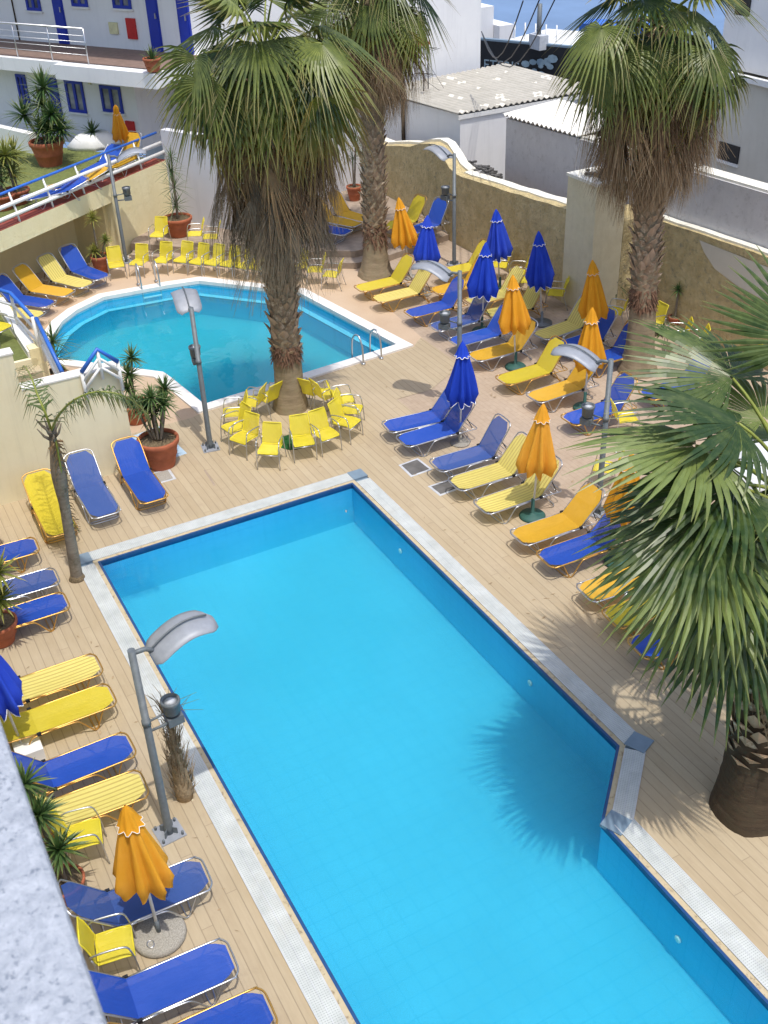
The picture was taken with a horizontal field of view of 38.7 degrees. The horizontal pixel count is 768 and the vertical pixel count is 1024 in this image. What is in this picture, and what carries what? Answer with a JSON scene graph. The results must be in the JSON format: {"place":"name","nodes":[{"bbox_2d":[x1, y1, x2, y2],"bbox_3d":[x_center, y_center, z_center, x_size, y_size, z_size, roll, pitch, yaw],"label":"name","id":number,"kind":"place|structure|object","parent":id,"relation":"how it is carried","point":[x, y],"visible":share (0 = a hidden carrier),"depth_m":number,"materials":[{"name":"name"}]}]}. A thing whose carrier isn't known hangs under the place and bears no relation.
{"place":"outdoors","nodes":[
{"label":"outdoors","id":0,"kind":"place"},
{"bbox_2d":[0,721,106,1023],"bbox_3d":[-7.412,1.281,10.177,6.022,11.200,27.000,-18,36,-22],"label":"balcony parapet","id":1,"kind":"structure","parent":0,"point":[45,977],"depth_m":0.93,"materials":[{"name":"paint"}]},
{"bbox_2d":[0,254,421,433],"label":"pool terrace","id":2,"kind":"structure","parent":0,"point":[350,298],"depth_m":29.17,"materials":[{"name":"pink concrete"}]},
{"bbox_2d":[0,273,56,314],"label":"sun lounger","id":3,"kind":"object","parent":2,"relation":"on","point":[7,283],"visible":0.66,"depth_m":28.49,"materials":[{"name":"fabric"}]},
{"bbox_2d":[12,263,75,306],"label":"sun lounger","id":4,"kind":"object","parent":2,"relation":"on","point":[30,280],"visible":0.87,"depth_m":29.04,"materials":[{"name":"fabric"}]},
{"bbox_2d":[36,252,94,297],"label":"sun lounger","id":5,"kind":"object","parent":2,"relation":"on","point":[50,265],"visible":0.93,"depth_m":29.62,"materials":[{"name":"fabric"}]},
{"bbox_2d":[58,243,110,288],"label":"sun lounger","id":6,"kind":"object","parent":2,"relation":"on","point":[75,262],"visible":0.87,"depth_m":30.17,"materials":[{"name":"fabric"}]},
{"bbox_2d":[107,147,146,263],"bbox_3d":[-7.076,-8.613,30.724,1.190,3.172,0.500,-11,34,-13],"label":"lamp post","id":7,"kind":"object","parent":2,"relation":"on","point":[126,193],"visible":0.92,"depth_m":30.39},
{"bbox_2d":[120,343,145,425],"bbox_3d":[-5.311,-2.698,22.909,0.778,1.740,0.988,-1,33,3],"label":"potted yucca","id":8,"kind":"object","parent":2,"relation":"on","point":[129,374],"visible":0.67,"depth_m":22.72,"materials":[{"name":"plant"}]},
{"bbox_2d":[45,277,412,413],"bbox_3d":[-4.399,-4.441,27.099,7.851,0.095,7.909,-18,36,-22],"label":"pool coping","id":9,"kind":"object","parent":2,"relation":"on","point":[194,403],"visible":0.61,"depth_m":26.98,"materials":[{"name":"stone"}]},
{"bbox_2d":[354,253,414,300],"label":"sun lounger","id":10,"kind":"object","parent":2,"relation":"on","point":[400,271],"visible":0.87,"depth_m":28.63,"materials":[{"name":"fabric"}]},
{"bbox_2d":[54,284,391,402],"bbox_3d":[-4.402,-4.045,27.357,7.269,0.950,7.340,-18,36,-22],"label":"pool basin","id":11,"kind":"object","parent":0,"point":[235,355],"visible":0.42,"depth_m":28.83,"materials":[{"name":"liquid"}]},
{"bbox_2d":[55,293,378,356],"bbox_3d":[-4.511,-4.256,27.449,7.269,0.030,6.901,-18,36,-22],"label":"pool ledge","id":12,"kind":"object","parent":11,"relation":"attached to","point":[73,330],"visible":0.45,"depth_m":28.89,"materials":[{"name":"tile"}]},
{"bbox_2d":[131,190,441,257],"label":"terrace","id":13,"kind":"structure","parent":0,"point":[350,245],"depth_m":31.82,"materials":[{"name":"stone"}]},
{"bbox_2d":[156,144,195,237],"bbox_3d":[-6.092,-9.277,31.522,1.190,2.640,1.192,-18,36,-22],"label":"potted yucca","id":14,"kind":"object","parent":13,"relation":"on","point":[179,222],"visible":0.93,"depth_m":31.70,"materials":[{"name":"plant"}]},
{"bbox_2d":[81,477,628,748],"bbox_3d":[1.292,4.194,13.623,5.700,0.001,17.860,-18,36,-22],"label":"gutter channel","id":15,"kind":"object","parent":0,"point":[356,481],"visible":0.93,"depth_m":19.04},
{"bbox_2d":[82,563,348,1023],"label":"gutter grate","id":16,"kind":"object","parent":15,"relation":"on","point":[325,1008],"visible":0.81,"depth_m":13.67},
{"bbox_2d":[89,473,353,560],"bbox_3d":[-2.897,0.061,20.152,5.140,0.048,0.280,-18,36,-22],"label":"gutter grate","id":17,"kind":"object","parent":15,"relation":"on","point":[208,520],"visible":1,"depth_m":20.07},
{"bbox_2d":[357,478,635,746],"bbox_3d":[1.516,1.282,18.016,0.280,0.048,8.050,-18,36,-22],"label":"gutter grate","id":18,"kind":"object","parent":15,"relation":"on","point":[601,710],"visible":1,"depth_m":17.32,"materials":[{"name":"plastic"}]},
{"bbox_2d":[612,748,645,828],"bbox_3d":[3.203,3.627,14.338,0.280,0.048,1.387,9,35,16],"label":"gutter grate","id":19,"kind":"object","parent":15,"relation":"on","point":[627,790],"visible":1,"depth_m":14.38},
{"bbox_2d":[615,816,767,990],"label":"gutter grate","id":20,"kind":"object","parent":15,"relation":"on","point":[749,955],"visible":1,"depth_m":12.80,"materials":[{"name":"plastic"}]},
{"bbox_2d":[0,338,767,1023],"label":"wooden deck","id":21,"kind":"structure","parent":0,"point":[714,858],"depth_m":16.91,"materials":[{"name":"wood"}]},
{"bbox_2d":[0,548,27,648],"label":"potted yucca","id":22,"kind":"object","parent":21,"relation":"on","point":[8,620],"visible":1,"depth_m":16.79,"materials":[{"name":"plant"}]},
{"bbox_2d":[0,537,39,572],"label":"sun lounger","id":23,"kind":"object","parent":21,"relation":"on","point":[23,547],"visible":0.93,"depth_m":18.91,"materials":[{"name":"blue metal"}]},
{"bbox_2d":[0,655,45,760],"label":"closed parasol","id":24,"kind":"object","parent":21,"relation":"on","point":[11,693],"visible":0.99,"depth_m":14.56,"materials":[{"name":"fabric"}]},
{"bbox_2d":[2,567,59,599],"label":"sun lounger","id":25,"kind":"object","parent":21,"relation":"on","point":[39,580],"visible":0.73,"depth_m":18.08,"materials":[{"name":"fabric"}]},
{"bbox_2d":[4,591,69,631],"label":"sun lounger","id":26,"kind":"object","parent":21,"relation":"on","point":[42,607],"visible":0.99,"depth_m":17.49,"materials":[{"name":"fabric"}]},
{"bbox_2d":[21,468,77,543],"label":"sun lounger","id":27,"kind":"object","parent":21,"relation":"on","point":[41,493],"visible":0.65,"depth_m":20.07,"materials":[{"name":"fabric"}]},
{"bbox_2d":[14,755,92,906],"bbox_3d":[-3.992,3.727,12.864,1.173,1.933,0.807,16,37,25],"label":"potted yucca","id":28,"kind":"object","parent":21,"relation":"on","point":[57,846],"visible":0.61,"depth_m":12.73,"materials":[{"name":"plant"}]},
{"bbox_2d":[0,683,116,744],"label":"sun lounger","id":29,"kind":"object","parent":21,"relation":"on","point":[37,721],"visible":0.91,"depth_m":15.45,"materials":[{"name":"fabric"}]},
{"bbox_2d":[18,653,103,709],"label":"sun lounger","id":30,"kind":"object","parent":21,"relation":"on","point":[44,682],"visible":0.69,"depth_m":16.09,"materials":[{"name":"fabric"}]},
{"bbox_2d":[0,347,131,505],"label":"stair wall","id":31,"kind":"structure","parent":21,"relation":"on","point":[24,446],"depth_m":20.47,"materials":[{"name":"paint"}]},
{"bbox_2d":[80,347,124,401],"bbox_3d":[-5.264,-2.594,20.300,0.756,1.025,0.099,-17,36,-21],"label":"handrail","id":32,"kind":"object","parent":31,"relation":"attached to","point":[98,360],"visible":0.99,"depth_m":20.23,"materials":[{"name":"blue paint"}]},
{"bbox_2d":[11,732,136,796],"bbox_3d":[-4.159,3.283,14.508,1.670,0.884,0.610,-19,37,-23],"label":"sun lounger","id":33,"kind":"object","parent":21,"relation":"on","point":[84,760],"visible":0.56,"depth_m":14.63,"materials":[{"name":"fabric"}]},
{"bbox_2d":[50,806,109,863],"bbox_3d":[-3.761,3.990,13.500,0.581,0.787,0.478,-11,34,-13],"label":"armchair","id":34,"kind":"object","parent":21,"relation":"on","point":[91,829],"visible":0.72,"depth_m":13.54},
{"bbox_2d":[14,362,150,583],"bbox_3d":[-5.138,-0.660,17.871,3.460,3.890,1.290,23,41,33],"label":"slender palm","id":35,"kind":"object","parent":21,"relation":"on","point":[59,473],"visible":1,"depth_m":17.12,"materials":[{"name":"green plant"}]},
{"bbox_2d":[35,769,148,851],"bbox_3d":[-3.868,3.647,13.935,1.670,0.884,0.610,-17,36,-21],"label":"sun lounger","id":36,"kind":"object","parent":21,"relation":"on","point":[111,794],"visible":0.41,"depth_m":14.11,"materials":[{"name":"fabric"}]},
{"bbox_2d":[64,449,121,524],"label":"sun lounger","id":37,"kind":"object","parent":21,"relation":"on","point":[93,493],"visible":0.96,"depth_m":20.49,"materials":[{"name":"fabric"}]},
{"bbox_2d":[76,912,140,970],"bbox_3d":[-3.060,4.830,12.177,0.581,0.787,0.478,-11,34,-13],"label":"armchair","id":38,"kind":"object","parent":21,"relation":"on","point":[114,944],"visible":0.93,"depth_m":12.16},
{"bbox_2d":[57,856,212,953],"bbox_3d":[-2.854,4.413,12.705,1.670,0.884,0.610,-17,36,-21],"label":"sun lounger","id":39,"kind":"object","parent":21,"relation":"on","point":[89,903],"visible":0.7,"depth_m":12.69,"materials":[{"name":"fabric"}]},
{"bbox_2d":[111,436,168,510],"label":"sun lounger","id":40,"kind":"object","parent":21,"relation":"on","point":[140,479],"visible":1,"depth_m":20.85,"materials":[{"name":"fabric"}]},
{"bbox_2d":[112,805,186,958],"bbox_3d":[-2.667,4.011,12.086,0.682,2.222,0.745,-18,36,-22],"label":"closed parasol","id":41,"kind":"object","parent":21,"relation":"on","point":[142,870],"visible":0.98,"depth_m":11.88,"materials":[{"name":"fabric"}]},
{"bbox_2d":[125,373,182,470],"bbox_3d":[-4.478,-1.801,21.401,1.323,1.840,1.206,-18,36,-22],"label":"potted yucca","id":42,"kind":"object","parent":21,"relation":"on","point":[159,445],"visible":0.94,"depth_m":21.24,"materials":[{"name":"plant"}]},
{"bbox_2d":[88,937,238,1023],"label":"sun lounger","id":43,"kind":"object","parent":21,"relation":"on","point":[150,991],"visible":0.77,"depth_m":11.83,"materials":[{"name":"fabric"}]},
{"bbox_2d":[127,610,217,846],"bbox_3d":[-2.443,2.642,13.292,1.190,3.172,0.500,-21,38,-26],"label":"lamp post","id":44,"kind":"object","parent":21,"relation":"on","point":[167,640],"visible":1,"depth_m":12.71,"materials":[{"name":"metal"}]},
{"bbox_2d":[146,684,202,802],"bbox_3d":[-2.670,2.957,13.956,0.577,1.940,0.808,-60,64,-52],"label":"dead palm stump","id":45,"kind":"object","parent":21,"relation":"on","point":[181,781],"visible":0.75,"depth_m":14.02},
{"bbox_2d":[107,986,277,1023],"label":"sun lounger","id":46,"kind":"object","parent":21,"relation":"on","point":[245,1007],"visible":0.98,"depth_m":11.54,"materials":[{"name":"fabric"}]},
{"bbox_2d":[171,286,219,452],"bbox_3d":[-3.721,-2.844,21.728,0.500,3.172,1.190,-12,34,-14],"label":"lamp post","id":47,"kind":"object","parent":21,"relation":"on","point":[185,300],"visible":1,"depth_m":21.11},
{"bbox_2d":[255,421,286,470],"bbox_3d":[-2.228,-1.294,21.455,0.478,0.787,0.581,3,34,8],"label":"armchair","id":48,"kind":"object","parent":21,"relation":"on","point":[271,439],"visible":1,"depth_m":21.50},
{"bbox_2d":[139,0,403,415],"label":"palm tree","id":49,"kind":"object","parent":21,"relation":"on","point":[273,111],"visible":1,"depth_m":20.12,"materials":[{"name":"green plant"}]},
{"bbox_2d":[288,413,317,462],"bbox_3d":[-1.626,-1.473,21.690,0.478,0.787,0.581,-9,34,-10],"label":"armchair","id":50,"kind":"object","parent":21,"relation":"on","point":[300,431],"visible":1,"depth_m":21.73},
{"bbox_2d":[308,406,342,457],"bbox_3d":[-1.199,-1.613,21.876,0.478,0.787,0.581,-21,38,-26],"label":"armchair","id":51,"kind":"object","parent":21,"relation":"on","point":[318,419],"visible":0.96,"depth_m":21.89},
{"bbox_2d":[381,389,452,436],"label":"sun lounger","id":52,"kind":"object","parent":21,"relation":"on","point":[439,410],"visible":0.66,"depth_m":22.30,"materials":[{"name":"fabric"}]},
{"bbox_2d":[102,487,767,1023],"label":"pool basin","id":53,"kind":"object","parent":21,"relation":"in","point":[412,767],"visible":0.8,"depth_m":15.66,"materials":[{"name":"tile"}]},
{"bbox_2d":[93,480,767,1023],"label":"pool coping","id":54,"kind":"object","parent":53,"relation":"on","point":[609,808],"visible":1,"depth_m":14.67,"materials":[{"name":"stone"}]},
{"bbox_2d":[98,482,767,1023],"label":"pool edge tiles","id":55,"kind":"object","parent":53,"relation":"attached to","point":[736,970],"visible":1,"depth_m":15.47,"materials":[{"name":"tile"}]},
{"bbox_2d":[396,401,476,456],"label":"sun lounger","id":56,"kind":"object","parent":21,"relation":"on","point":[450,425],"visible":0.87,"depth_m":21.83,"materials":[{"name":"fabric"}]},
{"bbox_2d":[429,413,510,478],"bbox_3d":[1.677,-1.226,20.941,1.662,0.965,0.610,-17,36,-21],"label":"sun lounger","id":57,"kind":"object","parent":21,"relation":"on","point":[487,447],"visible":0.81,"depth_m":20.99,"materials":[{"name":"fabric"}]},
{"bbox_2d":[448,431,527,500],"bbox_3d":[1.998,-0.838,20.388,1.662,0.902,0.610,-17,36,-22],"label":"sun lounger","id":58,"kind":"object","parent":21,"relation":"on","point":[503,467],"visible":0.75,"depth_m":20.46,"materials":[{"name":"fabric"}]},
{"bbox_2d":[473,455,562,523],"bbox_3d":[2.414,-0.421,19.727,1.662,0.902,0.610,-18,36,-23],"label":"sun lounger","id":59,"kind":"object","parent":21,"relation":"on","point":[509,497],"visible":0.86,"depth_m":19.74,"materials":[{"name":"fabric"}]},
{"bbox_2d":[515,403,556,522],"bbox_3d":[2.676,-0.871,19.118,0.768,2.304,0.702,-18,36,-22],"label":"closed parasol","id":60,"kind":"object","parent":21,"relation":"on","point":[536,456],"visible":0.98,"depth_m":18.85,"materials":[{"name":"orange fabric"}]},
{"bbox_2d":[510,480,605,554],"bbox_3d":[2.993,0.123,18.895,1.689,0.866,0.610,-17,36,-22],"label":"sun lounger","id":61,"kind":"object","parent":21,"relation":"on","point":[576,512],"visible":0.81,"depth_m":18.94,"materials":[{"name":"fabric"}]},
{"bbox_2d":[536,513,628,577],"bbox_3d":[3.367,0.474,18.337,1.689,0.866,0.610,-17,36,-21],"label":"sun lounger","id":62,"kind":"object","parent":21,"relation":"on","point":[560,553],"visible":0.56,"depth_m":18.35,"materials":[{"name":"fabric"}]},
{"bbox_2d":[557,245,767,837],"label":"palm tree","id":63,"kind":"object","parent":21,"relation":"on","point":[701,581],"visible":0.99,"depth_m":11.55,"materials":[{"name":"green plant"}]},
{"bbox_2d":[63,0,726,157],"bbox_3d":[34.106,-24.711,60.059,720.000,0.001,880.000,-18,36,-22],"label":"sea","id":64,"kind":"structure","parent":0,"point":[563,14],"depth_m":77.82,"materials":[{"name":"liquid"}]},
{"bbox_2d":[367,240,767,567],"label":"patio paving","id":65,"kind":"structure","parent":0,"point":[518,412],"depth_m":23.75,"materials":[{"name":"stone"}]},
{"bbox_2d":[0,297,49,382],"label":"stair","id":66,"kind":"object","parent":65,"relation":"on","point":[25,352],"visible":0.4,"depth_m":24.07,"materials":[{"name":"stone"}]},
{"bbox_2d":[0,158,172,282],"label":"terrace wall","id":67,"kind":"structure","parent":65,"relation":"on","point":[31,236],"depth_m":31.29,"materials":[{"name":"beige paint"}]},
{"bbox_2d":[0,148,142,217],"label":"turf","id":68,"kind":"structure","parent":67,"relation":"on","point":[70,157],"depth_m":32.05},
{"bbox_2d":[0,134,35,205],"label":"potted yucca","id":69,"kind":"object","parent":68,"relation":"on","point":[5,153],"visible":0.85,"depth_m":28.91,"materials":[{"name":"plant"}]},
{"bbox_2d":[5,63,78,167],"bbox_3d":[-9.982,-11.538,31.789,2.232,2.850,2.365,-18,36,-22],"label":"potted yucca","id":70,"kind":"object","parent":68,"relation":"on","point":[47,149],"visible":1,"depth_m":31.75,"materials":[{"name":"plant"}]},
{"bbox_2d":[67,120,119,150],"bbox_3d":[-9.061,-11.761,33.834,1.639,0.915,1.116,-14,35,-17],"label":"rock planter","id":71,"kind":"object","parent":68,"relation":"on","point":[91,139],"visible":0.94,"depth_m":33.67,"materials":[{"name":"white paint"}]},
{"bbox_2d":[0,131,164,222],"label":"terrace railing","id":72,"kind":"object","parent":67,"relation":"on","point":[47,189],"visible":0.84,"depth_m":29.46,"materials":[{"name":"metal"}]},
{"bbox_2d":[131,231,448,269],"bbox_3d":[-3.273,-8.184,32.846,8.550,0.470,7.350,-18,36,-22],"label":"step","id":73,"kind":"object","parent":65,"relation":"on","point":[393,254],"visible":0.15,"depth_m":31.01,"materials":[{"name":"stone"}]},
{"bbox_2d":[160,115,362,229],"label":"boundary wall","id":74,"kind":"structure","parent":73,"relation":"on","point":[202,191],"depth_m":32.43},
{"bbox_2d":[277,0,460,281],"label":"palm tree","id":75,"kind":"object","parent":65,"relation":"on","point":[385,35],"visible":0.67,"depth_m":27.28,"materials":[{"name":"green plant"}]},
{"bbox_2d":[371,269,434,311],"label":"sun lounger","id":76,"kind":"object","parent":65,"relation":"on","point":[416,285],"visible":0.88,"depth_m":27.98,"materials":[{"name":"fabric"}]},
{"bbox_2d":[391,197,417,279],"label":"closed parasol","id":77,"kind":"object","parent":65,"relation":"on","point":[404,233],"visible":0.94,"depth_m":28.82,"materials":[{"name":"fabric"}]},
{"bbox_2d":[413,215,440,296],"bbox_3d":[1.094,-6.644,28.194,0.757,2.102,0.762,-18,36,-22],"label":"closed parasol","id":78,"kind":"object","parent":65,"relation":"on","point":[426,247],"visible":0.82,"depth_m":27.84,"materials":[{"name":"fabric"}]},
{"bbox_2d":[403,275,467,326],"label":"sun lounger","id":79,"kind":"object","parent":65,"relation":"on","point":[448,300],"visible":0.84,"depth_m":27.16,"materials":[{"name":"fabric"}]},
{"bbox_2d":[411,260,461,348],"bbox_3d":[1.175,-3.657,22.663,1.190,3.172,0.500,14,37,23],"label":"lamp post","id":80,"kind":"object","parent":65,"relation":"on","point":[441,272],"visible":0.85,"depth_m":21.97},
{"bbox_2d":[423,144,461,265],"bbox_3d":[1.607,-8.372,29.819,0.500,3.172,1.190,-29,42,-34],"label":"lamp post","id":81,"kind":"object","parent":65,"relation":"on","point":[442,153],"visible":0.98,"depth_m":29.40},
{"bbox_2d":[444,341,478,447],"bbox_3d":[1.492,-2.332,21.478,0.676,2.236,0.658,-18,36,-22],"label":"closed parasol","id":82,"kind":"object","parent":65,"relation":"on","point":[461,389],"visible":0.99,"depth_m":21.21,"materials":[{"name":"fabric"}]},
{"bbox_2d":[384,137,566,300],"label":"stone wall","id":83,"kind":"structure","parent":65,"relation":"on","point":[413,168],"depth_m":30.40,"materials":[{"name":"paint"}]},
{"bbox_2d":[448,302,511,353],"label":"sun lounger","id":84,"kind":"object","parent":65,"relation":"on","point":[491,330],"visible":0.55,"depth_m":25.71,"materials":[{"name":"fabric"}]},
{"bbox_2d":[466,242,498,330],"bbox_3d":[2.380,-5.321,25.976,0.801,2.238,0.751,-18,36,-22],"label":"closed parasol","id":85,"kind":"object","parent":65,"relation":"on","point":[482,282],"visible":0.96,"depth_m":25.72,"materials":[{"name":"blue fabric"}]},
{"bbox_2d":[487,209,512,288],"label":"closed parasol","id":86,"kind":"object","parent":65,"relation":"on","point":[499,243],"visible":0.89,"depth_m":27.82,"materials":[{"name":"blue fabric"}]},
{"bbox_2d":[469,317,537,370],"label":"sun lounger","id":87,"kind":"object","parent":65,"relation":"on","point":[505,349],"visible":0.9,"depth_m":24.92,"materials":[{"name":"fabric"}]},
{"bbox_2d":[498,275,531,370],"bbox_3d":[2.873,-4.197,24.257,0.751,2.212,0.729,-18,36,-22],"label":"closed parasol","id":88,"kind":"object","parent":65,"relation":"on","point":[514,317],"visible":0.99,"depth_m":24.02,"materials":[{"name":"orange fabric"}]},
{"bbox_2d":[495,335,567,394],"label":"sun lounger","id":89,"kind":"object","parent":65,"relation":"on","point":[545,364],"visible":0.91,"depth_m":23.95,"materials":[{"name":"fabric"}]},
{"bbox_2d":[525,231,554,327],"bbox_3d":[3.789,-5.614,26.248,0.722,2.333,0.721,-18,36,-22],"label":"closed parasol","id":90,"kind":"object","parent":65,"relation":"on","point":[540,273],"visible":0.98,"depth_m":25.99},
{"bbox_2d":[532,294,584,344],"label":"sun lounger","id":91,"kind":"object","parent":65,"relation":"on","point":[573,322],"visible":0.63,"depth_m":25.88,"materials":[{"name":"fabric"}]},
{"bbox_2d":[526,366,598,411],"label":"sun lounger","id":92,"kind":"object","parent":65,"relation":"on","point":[573,382],"visible":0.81,"depth_m":23.23,"materials":[{"name":"metal"}]},
{"bbox_2d":[551,344,613,518],"bbox_3d":[3.447,-1.413,19.104,1.190,3.172,0.500,16,37,25],"label":"lamp post","id":93,"kind":"object","parent":65,"relation":"on","point":[588,359],"visible":0.92,"depth_m":18.45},
{"bbox_2d":[573,307,606,409],"bbox_3d":[4.186,-3.166,22.537,0.695,2.286,0.656,-18,36,-22],"label":"closed parasol","id":94,"kind":"object","parent":65,"relation":"on","point":[590,339],"visible":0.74,"depth_m":22.16,"materials":[{"name":"orange fabric"}]},
{"bbox_2d":[561,167,625,307],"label":"pillar","id":95,"kind":"structure","parent":65,"relation":"on","point":[591,234],"depth_m":26.43,"materials":[{"name":"paint"}]},
{"bbox_2d":[578,260,608,319],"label":"closed parasol","id":96,"kind":"object","parent":65,"relation":"on","point":[593,295],"visible":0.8,"depth_m":24.42,"materials":[{"name":"orange fabric"}]},
{"bbox_2d":[560,371,637,435],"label":"sun lounger","id":97,"kind":"object","parent":65,"relation":"on","point":[573,417],"visible":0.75,"depth_m":22.35,"materials":[{"name":"fabric"}]},
{"bbox_2d":[544,0,766,378],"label":"palm tree","id":98,"kind":"object","parent":65,"relation":"on","point":[657,96],"visible":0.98,"depth_m":21.19,"materials":[{"name":"green plant"}]},
{"bbox_2d":[616,204,767,369],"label":"stone wall","id":99,"kind":"structure","parent":65,"relation":"on","point":[698,262],"depth_m":25.37,"materials":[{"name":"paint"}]},
{"label":"ground","id":100,"kind":"structure","parent":0,"visible":0},
{"bbox_2d":[146,0,480,158],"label":"building","id":101,"kind":"structure","parent":100,"relation":"on","point":[464,32],"depth_m":36.99,"materials":[{"name":"paint"}]},
{"bbox_2d":[0,0,212,150],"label":"apartment wing","id":102,"kind":"structure","parent":101,"relation":"attached to","point":[88,52],"depth_m":33.95,"materials":[{"name":"paint"}]},
{"bbox_2d":[383,63,592,179],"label":"shed","id":103,"kind":"structure","parent":100,"relation":"on","point":[464,110],"depth_m":33.57,"materials":[{"name":"white paint"}]},
{"bbox_2d":[481,3,513,38],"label":"white block","id":104,"kind":"structure","parent":100,"relation":"on","point":[491,27],"depth_m":50.72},
{"bbox_2d":[502,99,609,197],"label":"shed","id":105,"kind":"structure","parent":100,"relation":"on","point":[541,150],"depth_m":30.01,"materials":[{"name":"paint"}]},
{"bbox_2d":[480,19,649,104],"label":"boat","id":106,"kind":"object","parent":100,"relation":"on","point":[549,61],"depth_m":41.50,"materials":[{"name":"black paint"}]},
{"bbox_2d":[576,135,767,248],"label":"rendered wall","id":107,"kind":"structure","parent":100,"relation":"on","point":[732,205],"depth_m":24.43,"materials":[{"name":"paint"}]},
{"bbox_2d":[701,0,767,182],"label":"house","id":108,"kind":"structure","parent":100,"relation":"on","point":[749,149],"depth_m":30.71,"materials":[{"name":"white paint"}]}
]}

